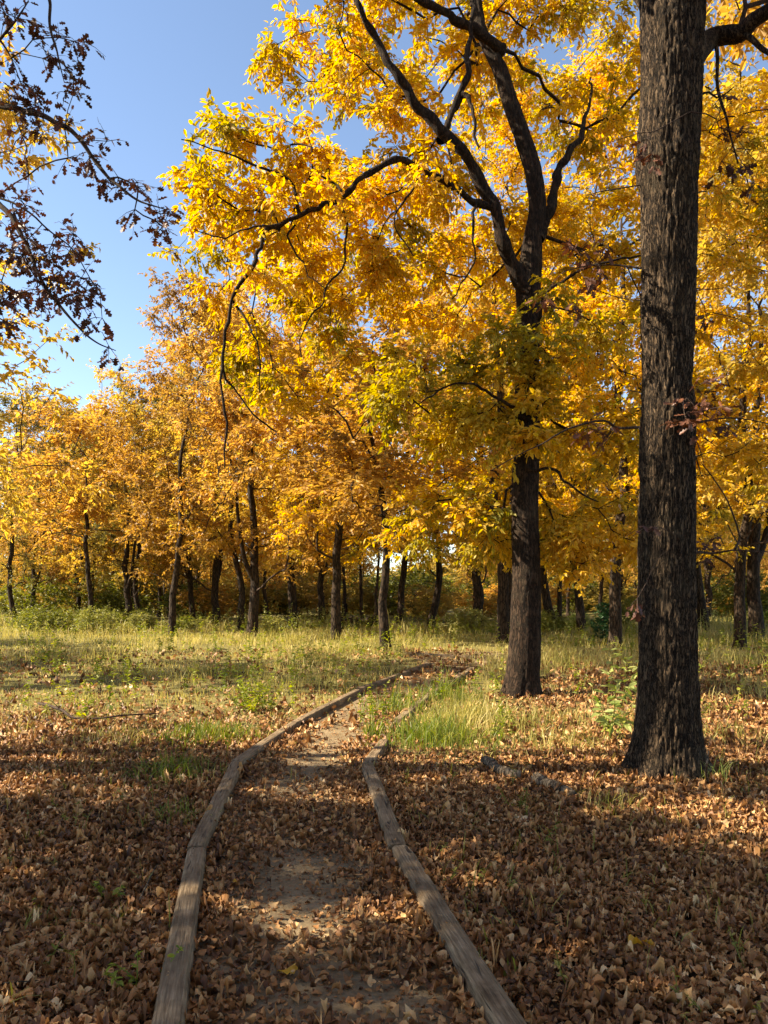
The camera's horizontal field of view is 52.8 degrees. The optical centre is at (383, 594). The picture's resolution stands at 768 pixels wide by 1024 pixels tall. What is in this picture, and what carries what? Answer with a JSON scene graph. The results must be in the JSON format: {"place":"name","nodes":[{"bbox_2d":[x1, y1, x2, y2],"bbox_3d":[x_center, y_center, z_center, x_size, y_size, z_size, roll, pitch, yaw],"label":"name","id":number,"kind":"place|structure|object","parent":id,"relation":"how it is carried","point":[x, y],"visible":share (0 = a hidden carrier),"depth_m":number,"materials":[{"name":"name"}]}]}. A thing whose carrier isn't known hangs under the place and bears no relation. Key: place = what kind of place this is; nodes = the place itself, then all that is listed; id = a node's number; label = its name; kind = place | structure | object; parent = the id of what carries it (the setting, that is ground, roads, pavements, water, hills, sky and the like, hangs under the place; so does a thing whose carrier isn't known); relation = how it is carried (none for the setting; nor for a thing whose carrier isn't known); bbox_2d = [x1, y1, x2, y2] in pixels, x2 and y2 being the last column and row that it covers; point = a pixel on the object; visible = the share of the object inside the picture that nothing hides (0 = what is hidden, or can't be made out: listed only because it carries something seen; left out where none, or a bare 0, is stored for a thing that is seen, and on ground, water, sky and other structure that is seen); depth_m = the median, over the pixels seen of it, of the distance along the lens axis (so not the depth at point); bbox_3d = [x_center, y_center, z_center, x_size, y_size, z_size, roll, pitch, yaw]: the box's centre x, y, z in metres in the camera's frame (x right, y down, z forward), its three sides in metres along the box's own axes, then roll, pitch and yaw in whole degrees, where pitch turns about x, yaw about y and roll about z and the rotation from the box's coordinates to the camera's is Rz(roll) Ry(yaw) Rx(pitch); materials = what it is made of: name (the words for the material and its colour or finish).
{"place":"outdoors","nodes":[
{"label":"outdoors","id":0,"kind":"place"},
{"bbox_2d":[189,651,560,1023],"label":"path","id":1,"kind":"structure","parent":0,"point":[422,997],"depth_m":3.68,"materials":[{"name":"soil"}]},
{"bbox_2d":[0,604,767,1023],"bbox_3d":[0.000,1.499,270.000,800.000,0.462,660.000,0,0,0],"label":"ground","id":2,"kind":"structure","parent":0,"point":[72,674],"depth_m":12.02,"materials":[{"name":"plant"}]},
{"bbox_2d":[0,431,69,591],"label":"woodland tree","id":3,"kind":"object","parent":2,"relation":"on","point":[15,570],"visible":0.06,"depth_m":50.34,"materials":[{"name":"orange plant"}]},
{"bbox_2d":[13,604,69,633],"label":"shrub","id":4,"kind":"object","parent":2,"relation":"on","point":[45,616],"visible":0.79,"depth_m":29.11,"materials":[{"name":"green plant"}]},
{"bbox_2d":[0,383,83,623],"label":"woodland tree","id":5,"kind":"object","parent":2,"relation":"on","point":[27,561],"visible":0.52,"depth_m":34.94,"materials":[{"name":"yellow plant"}]},
{"bbox_2d":[0,385,85,608],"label":"woodland tree","id":6,"kind":"object","parent":2,"relation":"on","point":[54,569],"visible":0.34,"depth_m":39.85,"materials":[{"name":"yellow plant"}]},
{"bbox_2d":[0,572,87,614],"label":"shrub","id":7,"kind":"object","parent":2,"relation":"on","point":[61,594],"visible":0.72,"depth_m":40.58,"materials":[{"name":"green plant"}]},
{"bbox_2d":[0,411,89,601],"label":"woodland tree","id":8,"kind":"object","parent":2,"relation":"on","point":[42,498],"visible":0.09,"depth_m":42.98,"materials":[{"name":"yellow plant"}]},
{"bbox_2d":[0,23,119,546],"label":"woodland tree","id":9,"kind":"object","parent":2,"relation":"on","point":[7,117],"visible":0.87,"depth_m":17.98,"materials":[{"name":"yellow plant"}]},
{"bbox_2d":[16,403,128,604],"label":"woodland tree","id":10,"kind":"object","parent":2,"relation":"on","point":[109,548],"visible":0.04,"depth_m":44.19,"materials":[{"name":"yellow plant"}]},
{"bbox_2d":[17,397,130,613],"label":"woodland tree","id":11,"kind":"object","parent":2,"relation":"on","point":[78,601],"visible":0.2,"depth_m":41.44,"materials":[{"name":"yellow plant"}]},
{"bbox_2d":[45,576,112,613],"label":"shrub","id":12,"kind":"object","parent":2,"relation":"on","point":[85,591],"visible":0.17,"depth_m":44.29,"materials":[{"name":"green plant"}]},
{"bbox_2d":[33,414,132,612],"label":"young tree","id":13,"kind":"object","parent":2,"relation":"on","point":[84,502],"visible":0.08,"depth_m":42.46,"materials":[{"name":"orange plant"}]},
{"bbox_2d":[0,0,186,371],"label":"oak tree","id":14,"kind":"object","parent":2,"relation":"on","point":[17,296],"visible":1,"depth_m":5.94,"materials":[{"name":"brown plant"}]},
{"bbox_2d":[67,605,121,633],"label":"shrub","id":15,"kind":"object","parent":2,"relation":"on","point":[91,619],"visible":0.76,"depth_m":29.12,"materials":[{"name":"green plant"}]},
{"bbox_2d":[0,396,194,614],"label":"young tree","id":16,"kind":"object","parent":2,"relation":"on","point":[72,513],"visible":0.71,"depth_m":31.03,"materials":[{"name":"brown plant"}]},
{"bbox_2d":[18,718,184,756],"bbox_3d":[-2.717,1.374,7.901,1.684,0.252,1.725,0,0,0],"label":"grass clump","id":17,"kind":"object","parent":2,"relation":"on","point":[129,730],"visible":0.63,"depth_m":7.87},
{"bbox_2d":[57,568,153,611],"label":"shrub","id":18,"kind":"object","parent":2,"relation":"on","point":[146,598],"visible":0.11,"depth_m":46.87,"materials":[{"name":"green plant"}]},
{"bbox_2d":[81,587,148,616],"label":"shrub","id":19,"kind":"object","parent":2,"relation":"on","point":[114,602],"visible":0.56,"depth_m":42.09,"materials":[{"name":"green plant"}]},
{"bbox_2d":[78,402,171,612],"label":"woodland tree","id":20,"kind":"object","parent":2,"relation":"on","point":[118,551],"visible":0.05,"depth_m":44.39,"materials":[{"name":"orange plant"}]},
{"bbox_2d":[32,355,225,629],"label":"woodland tree","id":21,"kind":"object","parent":2,"relation":"on","point":[126,558],"visible":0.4,"depth_m":35.71,"materials":[{"name":"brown plant"}]},
{"bbox_2d":[47,374,223,610],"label":"woodland tree","id":22,"kind":"object","parent":2,"relation":"on","point":[100,535],"visible":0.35,"depth_m":36.23,"materials":[{"name":"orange plant"}]},
{"bbox_2d":[124,611,156,631],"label":"shrub","id":23,"kind":"object","parent":2,"relation":"on","point":[149,622],"visible":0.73,"depth_m":30.16,"materials":[{"name":"green plant"}]},
{"bbox_2d":[103,945,183,986],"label":"leafy weed","id":24,"kind":"object","parent":2,"relation":"on","point":[131,979],"visible":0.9,"depth_m":2.92,"materials":[{"name":"green plant"}]},
{"bbox_2d":[94,746,224,792],"bbox_3d":[-1.795,1.365,6.416,1.014,0.271,1.180,0,0,0],"label":"grass clump","id":25,"kind":"object","parent":2,"relation":"on","point":[183,770],"visible":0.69,"depth_m":6.36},
{"bbox_2d":[138,574,187,613],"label":"shrub","id":26,"kind":"object","parent":2,"relation":"on","point":[154,598],"visible":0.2,"depth_m":59.13,"materials":[{"name":"green plant"}]},
{"bbox_2d":[99,792,235,837],"bbox_3d":[-1.394,1.402,5.094,0.883,0.196,0.957,0,0,0],"label":"grass clump","id":27,"kind":"object","parent":2,"relation":"on","point":[186,806],"visible":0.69,"depth_m":5.12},
{"bbox_2d":[151,847,205,1023],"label":"edging timber","id":28,"kind":"object","parent":2,"relation":"on","point":[172,1000],"visible":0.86,"depth_m":3.13,"materials":[{"name":"wood"}]},
{"bbox_2d":[114,366,245,616],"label":"woodland tree","id":29,"kind":"object","parent":2,"relation":"on","point":[155,403],"visible":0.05,"depth_m":45.80,"materials":[{"name":"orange plant"}]},
{"bbox_2d":[85,267,275,636],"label":"woodland tree","id":30,"kind":"object","parent":2,"relation":"on","point":[179,504],"visible":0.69,"depth_m":27.41,"materials":[{"name":"orange plant"}]},
{"bbox_2d":[122,328,255,622],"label":"woodland tree","id":31,"kind":"object","parent":2,"relation":"on","point":[188,573],"visible":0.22,"depth_m":36.71,"materials":[{"name":"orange plant"}]},
{"bbox_2d":[155,580,235,617],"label":"shrub","id":32,"kind":"object","parent":2,"relation":"on","point":[166,597],"visible":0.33,"depth_m":42.09,"materials":[{"name":"green plant"}]},
{"bbox_2d":[176,580,237,619],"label":"shrub","id":33,"kind":"object","parent":2,"relation":"on","point":[203,596],"visible":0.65,"depth_m":41.03,"materials":[{"name":"orange plant"}]},
{"bbox_2d":[132,715,282,751],"bbox_3d":[-1.726,1.344,7.926,1.617,0.312,1.565,0,0,0],"label":"grass clump","id":34,"kind":"object","parent":2,"relation":"on","point":[199,732],"visible":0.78,"depth_m":7.88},
{"bbox_2d":[173,446,246,586],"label":"woodland tree","id":35,"kind":"object","parent":2,"relation":"on","point":[204,574],"visible":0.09,"depth_m":51.68,"materials":[{"name":"orange plant"}]},
{"bbox_2d":[142,334,287,625],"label":"woodland tree","id":36,"kind":"object","parent":2,"relation":"on","point":[217,568],"visible":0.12,"depth_m":37.76,"materials":[{"name":"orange plant"}]},
{"bbox_2d":[187,761,242,851],"bbox_3d":[-1.161,1.481,5.502,0.114,0.139,2.242,0,0,-5],"label":"edging timber","id":37,"kind":"object","parent":2,"relation":"on","point":[204,832],"visible":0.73,"depth_m":5.12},
{"bbox_2d":[131,290,324,630],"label":"woodland tree","id":38,"kind":"object","parent":2,"relation":"on","point":[231,518],"visible":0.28,"depth_m":31.04,"materials":[{"name":"orange plant"}]},
{"bbox_2d":[188,667,297,717],"bbox_3d":[-1.752,1.214,9.842,1.138,0.578,0.892,0,0,28],"label":"leafy weed","id":39,"kind":"object","parent":2,"relation":"on","point":[254,702],"visible":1,"depth_m":9.85,"materials":[{"name":"green plant"}]},
{"bbox_2d":[208,571,280,617],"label":"shrub","id":40,"kind":"object","parent":2,"relation":"on","point":[247,594],"visible":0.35,"depth_m":49.06,"materials":[{"name":"green plant"}]},
{"bbox_2d":[160,249,334,635],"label":"woodland tree","id":41,"kind":"object","parent":2,"relation":"on","point":[253,431],"visible":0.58,"depth_m":26.72,"materials":[{"name":"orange plant"}]},
{"bbox_2d":[201,426,330,617],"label":"woodland tree","id":42,"kind":"object","parent":2,"relation":"on","point":[264,577],"visible":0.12,"depth_m":42.31,"materials":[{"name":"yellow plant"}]},
{"bbox_2d":[231,720,301,764],"bbox_3d":[-1.125,1.482,7.726,0.120,0.140,2.190,0,0,8],"label":"edging timber","id":43,"kind":"object","parent":2,"relation":"on","point":[250,753],"visible":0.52,"depth_m":7.41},
{"bbox_2d":[258,615,290,633],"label":"shrub","id":44,"kind":"object","parent":2,"relation":"on","point":[274,622],"visible":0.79,"depth_m":28.48,"materials":[{"name":"green plant"}]},
{"bbox_2d":[245,581,307,617],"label":"shrub","id":45,"kind":"object","parent":2,"relation":"on","point":[281,605],"visible":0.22,"depth_m":50.77,"materials":[{"name":"green plant"}]},
{"bbox_2d":[187,208,393,629],"bbox_3d":[-3.572,-7.120,33.153,10.866,17.603,9.217,0,0,-23],"label":"woodland tree","id":46,"kind":"object","parent":2,"relation":"on","point":[292,598],"visible":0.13,"depth_m":31.52,"materials":[{"name":"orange plant"}]},
{"bbox_2d":[266,568,354,616],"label":"shrub","id":47,"kind":"object","parent":2,"relation":"on","point":[309,596],"visible":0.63,"depth_m":49.03,"materials":[{"name":"green plant"}]},
{"bbox_2d":[236,263,405,626],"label":"woodland tree","id":48,"kind":"object","parent":2,"relation":"on","point":[320,590],"visible":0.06,"depth_m":34.05,"materials":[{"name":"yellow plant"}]},
{"bbox_2d":[296,687,363,725],"bbox_3d":[-0.665,1.482,10.356,0.117,0.140,3.108,0,0,12],"label":"edging timber","id":49,"kind":"object","parent":2,"relation":"on","point":[322,709],"visible":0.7,"depth_m":10.08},
{"bbox_2d":[300,467,376,613],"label":"woodland tree","id":50,"kind":"object","parent":2,"relation":"on","point":[365,561],"visible":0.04,"depth_m":53.26,"materials":[{"name":"yellow plant"}]},
{"bbox_2d":[238,132,463,639],"bbox_3d":[-1.508,-6.542,25.701,7.150,16.324,8.418,0,0,28],"label":"woodland tree","id":51,"kind":"object","parent":2,"relation":"on","point":[336,549],"visible":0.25,"depth_m":25.64,"materials":[{"name":"yellow plant"}]},
{"bbox_2d":[310,443,400,618],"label":"young tree","id":52,"kind":"object","parent":2,"relation":"on","point":[360,594],"visible":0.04,"depth_m":44.93,"materials":[{"name":"orange plant"}]},
{"bbox_2d":[328,579,393,613],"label":"shrub","id":53,"kind":"object","parent":2,"relation":"on","point":[355,591],"visible":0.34,"depth_m":54.51,"materials":[{"name":"green plant"}]},
{"bbox_2d":[232,274,513,651],"bbox_3d":[-0.461,-2.921,20.216,6.608,9.097,9.768,0,0,-14],"label":"young tree","id":54,"kind":"object","parent":2,"relation":"on","point":[353,480],"visible":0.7,"depth_m":19.29,"materials":[{"name":"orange plant"}]},
{"bbox_2d":[321,443,429,618],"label":"young tree","id":55,"kind":"object","parent":2,"relation":"on","point":[377,580],"visible":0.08,"depth_m":43.95,"materials":[{"name":"yellow plant"}]},
{"bbox_2d":[362,739,388,766],"bbox_3d":[-0.067,1.483,7.098,0.114,0.137,1.088,0,0,8],"label":"edging timber","id":56,"kind":"object","parent":2,"relation":"on","point":[372,757],"visible":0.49,"depth_m":7.00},
{"bbox_2d":[355,589,397,614],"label":"shrub","id":57,"kind":"object","parent":2,"relation":"on","point":[370,606],"visible":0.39,"depth_m":52.48,"materials":[{"name":"green plant"}]},
{"bbox_2d":[0,679,763,1023],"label":"twig litter","id":58,"kind":"object","parent":2,"relation":"on","point":[378,849],"visible":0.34,"depth_m":3.58,"materials":[{"name":"brown wood"}]},
{"bbox_2d":[361,763,405,849],"bbox_3d":[-0.030,1.483,5.481,0.121,0.141,2.130,0,0,-6],"label":"edging timber","id":59,"kind":"object","parent":2,"relation":"on","point":[385,812],"visible":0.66,"depth_m":5.15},
{"bbox_2d":[0,644,767,1023],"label":"fallen leaves","id":60,"kind":"object","parent":2,"relation":"on","point":[706,960],"depth_m":4.23,"materials":[{"name":"plant"}]},
{"bbox_2d":[37,699,160,723],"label":"fallen branch","id":61,"kind":"object","parent":60,"relation":"on","point":[59,709],"visible":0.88,"depth_m":9.12,"materials":[{"name":"wood"}]},
{"bbox_2d":[531,772,576,796],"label":"fallen branch","id":62,"kind":"object","parent":60,"relation":"on","point":[540,778],"visible":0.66,"depth_m":5.85,"materials":[{"name":"grey wood"}]},
{"bbox_2d":[0,706,767,1023],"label":"sparse grass","id":63,"kind":"structure","parent":2,"relation":"on","point":[557,963],"depth_m":4.37,"materials":[{"name":"plant"}]},
{"bbox_2d":[0,606,767,726],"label":"meadow weeds","id":64,"kind":"object","parent":2,"relation":"on","point":[96,668],"visible":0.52,"depth_m":16.66,"materials":[{"name":"green plant"}]},
{"bbox_2d":[0,600,767,635],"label":"tall weeds","id":65,"kind":"object","parent":2,"relation":"on","point":[185,625],"visible":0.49,"depth_m":29.29,"materials":[{"name":"green plant"}]},
{"bbox_2d":[361,662,431,691],"bbox_3d":[0.309,1.482,14.107,0.132,0.139,4.608,0,0,17],"label":"edging timber","id":66,"kind":"object","parent":2,"relation":"on","point":[381,682],"visible":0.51,"depth_m":13.51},
{"bbox_2d":[348,673,450,717],"bbox_3d":[0.208,1.226,9.889,1.384,0.547,1.346,0,0,-14],"label":"grass clump","id":67,"kind":"object","parent":2,"relation":"on","point":[399,702],"visible":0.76,"depth_m":9.88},
{"bbox_2d":[367,563,462,615],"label":"shrub","id":68,"kind":"object","parent":2,"relation":"on","point":[393,584],"visible":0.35,"depth_m":50.02,"materials":[{"name":"green plant"}]},
{"bbox_2d":[343,266,490,626],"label":"woodland tree","id":69,"kind":"object","parent":2,"relation":"on","point":[401,589],"visible":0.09,"depth_m":33.91,"materials":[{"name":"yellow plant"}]},
{"bbox_2d":[393,578,467,621],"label":"shrub","id":70,"kind":"object","parent":2,"relation":"on","point":[419,593],"visible":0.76,"depth_m":44.70,"materials":[{"name":"green plant"}]},
{"bbox_2d":[350,268,510,628],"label":"woodland tree","id":71,"kind":"object","parent":2,"relation":"on","point":[440,570],"visible":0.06,"depth_m":35.81,"materials":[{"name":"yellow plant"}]},
{"bbox_2d":[360,703,507,755],"bbox_3d":[0.511,1.282,7.898,1.634,0.436,1.590,0,0,0],"label":"grass clump","id":72,"kind":"object","parent":2,"relation":"on","point":[427,730],"visible":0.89,"depth_m":7.77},
{"bbox_2d":[398,667,483,702],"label":"grass clump","id":73,"kind":"object","parent":2,"relation":"on","point":[450,689],"visible":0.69,"depth_m":11.00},
{"bbox_2d":[147,0,767,698],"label":"yellow tree","id":74,"kind":"object","parent":2,"relation":"on","point":[527,530],"visible":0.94,"depth_m":11.87,"materials":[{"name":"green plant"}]},
{"bbox_2d":[392,845,526,1023],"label":"edging timber","id":75,"kind":"object","parent":2,"relation":"on","point":[484,988],"visible":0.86,"depth_m":3.11,"materials":[{"name":"wood"}]},
{"bbox_2d":[426,430,507,600],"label":"woodland tree","id":76,"kind":"object","parent":2,"relation":"on","point":[457,584],"visible":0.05,"depth_m":49.51,"materials":[{"name":"yellow plant"}]},
{"bbox_2d":[441,606,496,632],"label":"shrub","id":77,"kind":"object","parent":2,"relation":"on","point":[465,616],"visible":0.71,"depth_m":29.81,"materials":[{"name":"green plant"}]},
{"bbox_2d":[399,683,550,740],"bbox_3d":[0.987,1.247,8.751,1.723,0.507,1.945,0,0,0],"label":"grass clump","id":78,"kind":"object","parent":2,"relation":"on","point":[482,712],"visible":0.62,"depth_m":8.64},
{"bbox_2d":[358,221,618,629],"bbox_3d":[4.102,-6.685,32.322,11.986,16.671,7.289,0,0,-14],"label":"woodland tree","id":79,"kind":"object","parent":2,"relation":"on","point":[478,592],"visible":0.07,"depth_m":31.95,"materials":[{"name":"yellow plant"}]},
{"bbox_2d":[366,33,630,642],"bbox_3d":[3.282,-7.547,24.652,8.043,18.364,9.470,0,0,-20],"label":"woodland tree","id":80,"kind":"object","parent":2,"relation":"on","point":[513,170],"visible":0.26,"depth_m":24.26,"materials":[{"name":"yellow plant"}]},
{"bbox_2d":[425,195,609,633],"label":"woodland tree","id":81,"kind":"object","parent":2,"relation":"on","point":[551,490],"visible":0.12,"depth_m":27.88,"materials":[{"name":"yellow plant"}]},
{"bbox_2d":[448,196,640,632],"bbox_3d":[6.282,-6.685,29.672,8.675,16.567,10.227,0,0,3],"label":"woodland tree","id":82,"kind":"object","parent":2,"relation":"on","point":[546,600],"visible":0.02,"depth_m":29.81,"materials":[{"name":"yellow plant"}]},
{"bbox_2d":[463,175,640,632],"bbox_3d":[6.766,-6.979,28.920,8.338,17.152,8.221,0,0,-12],"label":"woodland tree","id":83,"kind":"object","parent":2,"relation":"on","point":[579,608],"visible":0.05,"depth_m":28.21,"materials":[{"name":"yellow plant"}]},
{"bbox_2d":[541,609,570,633],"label":"shrub","id":84,"kind":"object","parent":2,"relation":"on","point":[548,617],"visible":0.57,"depth_m":28.75,"materials":[{"name":"green plant"}]},
{"bbox_2d":[496,724,623,757],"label":"grass clump","id":85,"kind":"object","parent":2,"relation":"on","point":[550,736],"visible":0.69,"depth_m":7.53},
{"bbox_2d":[498,358,637,616],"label":"young tree","id":86,"kind":"object","parent":2,"relation":"on","point":[559,601],"visible":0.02,"depth_m":31.82,"materials":[{"name":"yellow plant"}]},
{"bbox_2d":[548,573,608,612],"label":"shrub","id":87,"kind":"object","parent":2,"relation":"on","point":[573,605],"visible":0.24,"depth_m":65.51,"materials":[{"name":"green plant"}]},
{"bbox_2d":[587,602,608,644],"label":"young evergreen","id":88,"kind":"object","parent":2,"relation":"on","point":[603,619],"visible":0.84,"depth_m":23.08,"materials":[{"name":"green plant"}]},
{"bbox_2d":[562,477,637,615],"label":"woodland tree","id":89,"kind":"object","parent":2,"relation":"on","point":[601,590],"visible":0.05,"depth_m":54.00,"materials":[{"name":"yellow plant"}]},
{"bbox_2d":[582,578,636,614],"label":"shrub","id":90,"kind":"object","parent":2,"relation":"on","point":[589,600],"visible":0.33,"depth_m":57.86,"materials":[{"name":"green plant"}]},
{"bbox_2d":[585,642,637,741],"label":"sapling","id":91,"kind":"object","parent":2,"relation":"on","point":[618,720],"visible":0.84,"depth_m":7.86,"materials":[{"name":"green plant"}]},
{"bbox_2d":[599,596,637,630],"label":"shrub","id":92,"kind":"object","parent":2,"relation":"on","point":[624,609],"visible":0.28,"depth_m":29.72,"materials":[{"name":"green plant"}]},
{"bbox_2d":[491,0,767,784],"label":"oak tree","id":93,"kind":"object","parent":2,"relation":"on","point":[678,43],"visible":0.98,"depth_m":6.32,"materials":[{"name":"brown plant"}]},
{"bbox_2d":[500,14,762,647],"bbox_3d":[6.932,-7.045,21.747,7.596,17.344,8.944,0,0,5],"label":"woodland tree","id":94,"kind":"object","parent":2,"relation":"on","point":[615,613],"visible":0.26,"depth_m":21.47,"materials":[{"name":"yellow plant"}]},
{"bbox_2d":[551,179,767,630],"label":"woodland tree","id":95,"kind":"object","parent":2,"relation":"on","point":[701,603],"visible":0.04,"depth_m":30.80,"materials":[{"name":"yellow plant"}]},
{"bbox_2d":[622,61,767,650],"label":"woodland tree","id":96,"kind":"object","parent":2,"relation":"on","point":[744,396],"visible":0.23,"depth_m":20.62,"materials":[{"name":"yellow plant"}]},
{"bbox_2d":[623,371,767,618],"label":"woodland tree","id":97,"kind":"object","parent":2,"relation":"on","point":[708,590],"visible":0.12,"depth_m":45.82,"materials":[{"name":"yellow plant"}]},
{"bbox_2d":[634,104,767,639],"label":"woodland tree","id":98,"kind":"object","parent":2,"relation":"on","point":[755,612],"visible":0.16,"depth_m":25.92,"materials":[{"name":"yellow plant"}]},
{"bbox_2d":[639,0,767,520],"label":"woodland tree","id":99,"kind":"object","parent":2,"relation":"on","point":[747,158],"visible":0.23,"depth_m":18.32,"materials":[{"name":"yellow plant"}]},
{"bbox_2d":[696,0,767,505],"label":"woodland tree","id":100,"kind":"object","parent":2,"relation":"on","point":[721,245],"visible":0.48,"depth_m":14.43,"materials":[{"name":"yellow plant"}]},
{"bbox_2d":[702,718,767,747],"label":"grass clump","id":101,"kind":"object","parent":2,"relation":"on","point":[718,734],"visible":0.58,"depth_m":7.85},
{"bbox_2d":[703,569,767,618],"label":"shrub","id":102,"kind":"object","parent":2,"relation":"on","point":[720,598],"visible":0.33,"depth_m":49.15,"materials":[{"name":"green plant"}]},
{"bbox_2d":[0,0,767,576],"label":"sky","id":103,"kind":"structure","parent":0,"point":[163,57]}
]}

